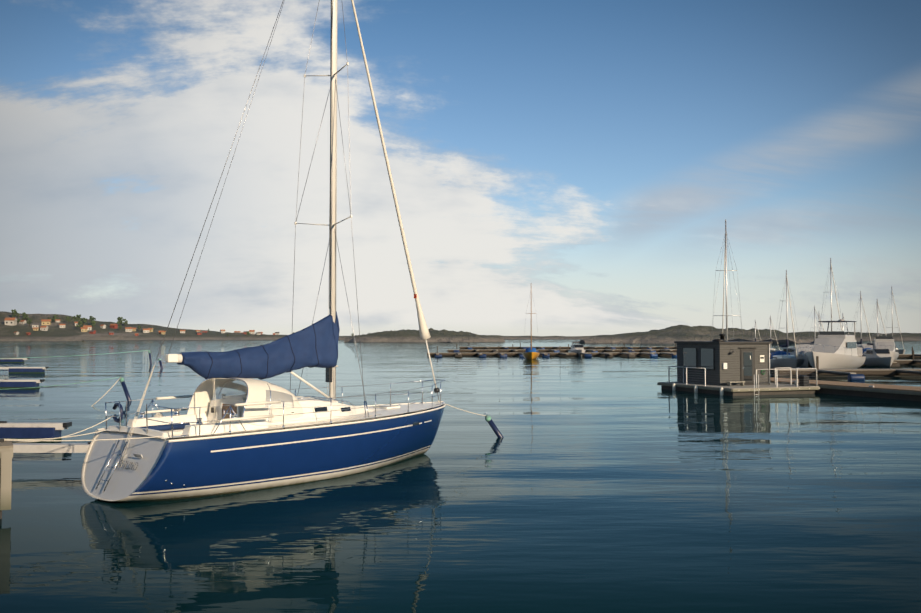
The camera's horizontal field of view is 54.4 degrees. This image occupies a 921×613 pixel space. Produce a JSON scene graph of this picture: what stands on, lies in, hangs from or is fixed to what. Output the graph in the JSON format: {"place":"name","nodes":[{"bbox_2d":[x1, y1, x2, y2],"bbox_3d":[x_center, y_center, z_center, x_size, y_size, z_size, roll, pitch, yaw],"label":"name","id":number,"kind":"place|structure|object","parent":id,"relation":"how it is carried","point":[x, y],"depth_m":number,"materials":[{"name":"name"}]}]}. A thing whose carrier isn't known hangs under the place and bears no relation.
{"place":"outdoors","nodes":[
{"label":"outdoors","id":0,"kind":"place"},
{"bbox_2d":[0,311,350,339],"bbox_3d":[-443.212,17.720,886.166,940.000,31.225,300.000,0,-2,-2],"label":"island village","id":1,"kind":"object","parent":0,"point":[70,331],"depth_m":795.12,"materials":[{"name":"green plant"}]},
{"bbox_2d":[4,318,279,335],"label":"village houses","id":2,"kind":"structure","parent":1,"relation":"on","point":[13,322],"depth_m":803.75,"materials":[{"name":"grey"}]},
{"bbox_2d":[11,309,353,336],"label":"island trees","id":3,"kind":"object","parent":1,"relation":"on","point":[91,319],"depth_m":831.73,"materials":[{"name":"green plant"}]},
{"bbox_2d":[344,328,504,341],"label":"island","id":4,"kind":"structure","parent":0,"point":[408,335],"depth_m":495.60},
{"bbox_2d":[0,339,920,612],"bbox_3d":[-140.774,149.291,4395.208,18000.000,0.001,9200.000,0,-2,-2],"label":"water","id":5,"kind":"structure","parent":0,"point":[606,485],"depth_m":17.39,"materials":[{"name":"teal liquid"}]},
{"bbox_2d":[0,438,12,518],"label":"wooden dock","id":6,"kind":"object","parent":5,"relation":"on","point":[6,452],"depth_m":16.20,"materials":[{"name":"brown wood"}]},
{"bbox_2d":[0,358,29,362],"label":"mooring finger","id":7,"kind":"object","parent":5,"relation":"on","point":[15,360],"depth_m":112.19,"materials":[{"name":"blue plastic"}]},
{"bbox_2d":[0,379,44,388],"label":"mooring finger","id":8,"kind":"object","parent":5,"relation":"on","point":[16,383],"depth_m":56.61,"materials":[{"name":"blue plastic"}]},
{"bbox_2d":[0,366,48,372],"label":"mooring finger","id":9,"kind":"object","parent":5,"relation":"on","point":[26,369],"depth_m":80.11,"materials":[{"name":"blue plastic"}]},
{"bbox_2d":[0,421,71,439],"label":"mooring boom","id":10,"kind":"object","parent":5,"relation":"on","point":[25,430],"depth_m":28.20,"materials":[{"name":"plastic"}]},
{"bbox_2d":[0,338,83,340],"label":"shoreline","id":11,"kind":"structure","parent":5,"relation":"on","point":[23,339],"depth_m":587.06,"materials":[{"name":"grey stone"}]},
{"bbox_2d":[13,442,90,452],"bbox_3d":[-13.114,3.890,22.904,15.135,0.855,0.560,0,-2,0],"label":"mooring finger","id":12,"kind":"object","parent":5,"relation":"on","point":[50,447],"depth_m":22.71,"materials":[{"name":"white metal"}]},
{"bbox_2d":[119,376,130,400],"bbox_3d":[-16.944,4.395,45.485,0.784,1.824,0.237,0,-2,-2],"label":"mooring buoy","id":13,"kind":"object","parent":5,"relation":"on","point":[124,387],"depth_m":45.41,"materials":[{"name":"teal plastic"}]},
{"bbox_2d":[81,0,445,501],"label":"sailboat","id":14,"kind":"object","parent":5,"relation":"on","point":[259,434],"depth_m":20.16,"materials":[{"name":"blue plastic"}]},
{"bbox_2d":[0,350,485,442],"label":"mooring ropes","id":15,"kind":"object","parent":14,"relation":"attached to","point":[30,440],"depth_m":18.17,"materials":[{"name":"white fabric"}]},
{"bbox_2d":[484,413,503,437],"bbox_3d":[1.194,4.088,29.218,0.917,1.255,0.199,1,-2,-18],"label":"mooring buoy","id":16,"kind":"object","parent":5,"relation":"on","point":[488,418],"depth_m":29.12,"materials":[{"name":"teal plastic"}]},
{"bbox_2d":[523,292,539,359],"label":"wooden sailboat","id":17,"kind":"object","parent":5,"relation":"on","point":[531,353],"depth_m":129.02,"materials":[{"name":"yellow"}]},
{"bbox_2d":[427,346,676,356],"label":"pontoon","id":18,"kind":"object","parent":5,"relation":"on","point":[628,354],"depth_m":148.76,"materials":[{"name":"brown"}]},
{"bbox_2d":[447,344,676,352],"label":"pontoon","id":19,"kind":"object","parent":5,"relation":"on","point":[568,349],"depth_m":184.30,"materials":[{"name":"brown"}]},
{"bbox_2d":[459,343,676,348],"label":"pontoon","id":20,"kind":"object","parent":5,"relation":"on","point":[520,347],"depth_m":234.18,"materials":[{"name":"brown"}]},
{"bbox_2d":[568,344,585,355],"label":"motorboat","id":21,"kind":"object","parent":5,"relation":"on","point":[577,348],"depth_m":150.56,"materials":[{"name":"grey plastic"}]},
{"bbox_2d":[711,220,742,340],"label":"sailboat","id":22,"kind":"object","parent":5,"relation":"on","point":[725,270],"depth_m":66.35,"materials":[{"name":"grey metal"}]},
{"bbox_2d":[657,334,819,395],"bbox_3d":[16.436,3.509,53.843,6.254,3.770,7.370,1,-2,-21],"label":"sauna hut","id":23,"kind":"object","parent":5,"relation":"on","point":[721,366],"depth_m":52.86,"materials":[{"name":"wood"}]},
{"bbox_2d":[751,320,760,340],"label":"sailboat","id":24,"kind":"object","parent":5,"relation":"on","point":[755,338],"depth_m":171.58,"materials":[{"name":"grey metal"}]},
{"bbox_2d":[763,316,781,352],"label":"sailboat","id":25,"kind":"object","parent":5,"relation":"on","point":[771,349],"depth_m":146.31,"materials":[{"name":"grey"}]},
{"bbox_2d":[770,270,804,368],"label":"sailboat","id":26,"kind":"object","parent":5,"relation":"on","point":[780,359],"depth_m":86.94,"materials":[{"name":"blue plastic"}]},
{"bbox_2d":[782,347,793,354],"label":"motorboat","id":27,"kind":"object","parent":5,"relation":"on","point":[791,349],"depth_m":107.97,"materials":[{"name":"grey"}]},
{"bbox_2d":[794,344,813,366],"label":"motorboat","id":28,"kind":"object","parent":5,"relation":"on","point":[804,350],"depth_m":99.34,"materials":[{"name":"grey plastic"}]},
{"bbox_2d":[799,306,823,344],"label":"sailboat","id":29,"kind":"object","parent":5,"relation":"on","point":[814,327],"depth_m":124.59,"materials":[{"name":"grey metal"}]},
{"bbox_2d":[818,258,842,333],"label":"sailboat","id":30,"kind":"object","parent":5,"relation":"on","point":[830,265],"depth_m":94.26,"materials":[{"name":"white metal"}]},
{"bbox_2d":[805,319,865,368],"bbox_3d":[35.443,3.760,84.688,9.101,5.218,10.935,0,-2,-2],"label":"motorboat","id":31,"kind":"object","parent":5,"relation":"on","point":[836,350],"depth_m":83.08,"materials":[{"name":"grey plastic"}]},
{"bbox_2d":[770,377,920,400],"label":"floating pier","id":32,"kind":"structure","parent":5,"relation":"on","point":[909,393],"depth_m":49.11,"materials":[{"name":"grey concrete"}]},
{"bbox_2d":[770,356,920,379],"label":"pontoon","id":33,"kind":"object","parent":5,"relation":"on","point":[856,374],"depth_m":73.69,"materials":[{"name":"brown"}]},
{"bbox_2d":[770,347,920,357],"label":"pontoon","id":34,"kind":"object","parent":5,"relation":"on","point":[908,356],"depth_m":135.74,"materials":[{"name":"brown"}]},
{"bbox_2d":[852,291,871,343],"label":"sailboat","id":35,"kind":"object","parent":5,"relation":"on","point":[860,342],"depth_m":128.39,"materials":[{"name":"white metal"}]},
{"bbox_2d":[857,344,872,348],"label":"motorboat","id":36,"kind":"object","parent":5,"relation":"on","point":[864,345],"depth_m":121.97,"materials":[{"name":"grey plastic"}]},
{"bbox_2d":[862,299,885,355],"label":"sailboat","id":37,"kind":"object","parent":5,"relation":"on","point":[868,344],"depth_m":114.33,"materials":[{"name":"grey metal"}]},
{"bbox_2d":[864,343,894,366],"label":"motorboat","id":38,"kind":"object","parent":5,"relation":"on","point":[877,357],"depth_m":97.54,"materials":[{"name":"grey plastic"}]},
{"bbox_2d":[872,336,898,359],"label":"motorboat","id":39,"kind":"object","parent":5,"relation":"on","point":[885,342],"depth_m":108.26,"materials":[{"name":"grey plastic"}]},
{"bbox_2d":[863,351,920,366],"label":"pontoon","id":40,"kind":"object","parent":5,"relation":"on","point":[896,363],"depth_m":103.19,"materials":[{"name":"brown"}]},
{"bbox_2d":[881,286,905,353],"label":"sailboat","id":41,"kind":"object","parent":5,"relation":"on","point":[901,351],"depth_m":145.96,"materials":[{"name":"grey metal"}]},
{"bbox_2d":[0,0,920,335],"label":"sky","id":42,"kind":"structure","parent":0,"point":[591,159],"materials":[{"name":"blue"}]},
{"bbox_2d":[481,332,640,338],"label":"island","id":43,"kind":"structure","parent":0,"point":[544,337],"depth_m":955.02,"materials":[{"name":"grey stone"}]},
{"bbox_2d":[572,325,817,343],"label":"island hill","id":44,"kind":"structure","parent":0,"point":[670,335],"depth_m":409.17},
{"bbox_2d":[791,331,920,340],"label":"island edge","id":45,"kind":"object","parent":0,"point":[909,336],"depth_m":667.02,"materials":[{"name":"grey stone"}]}
]}

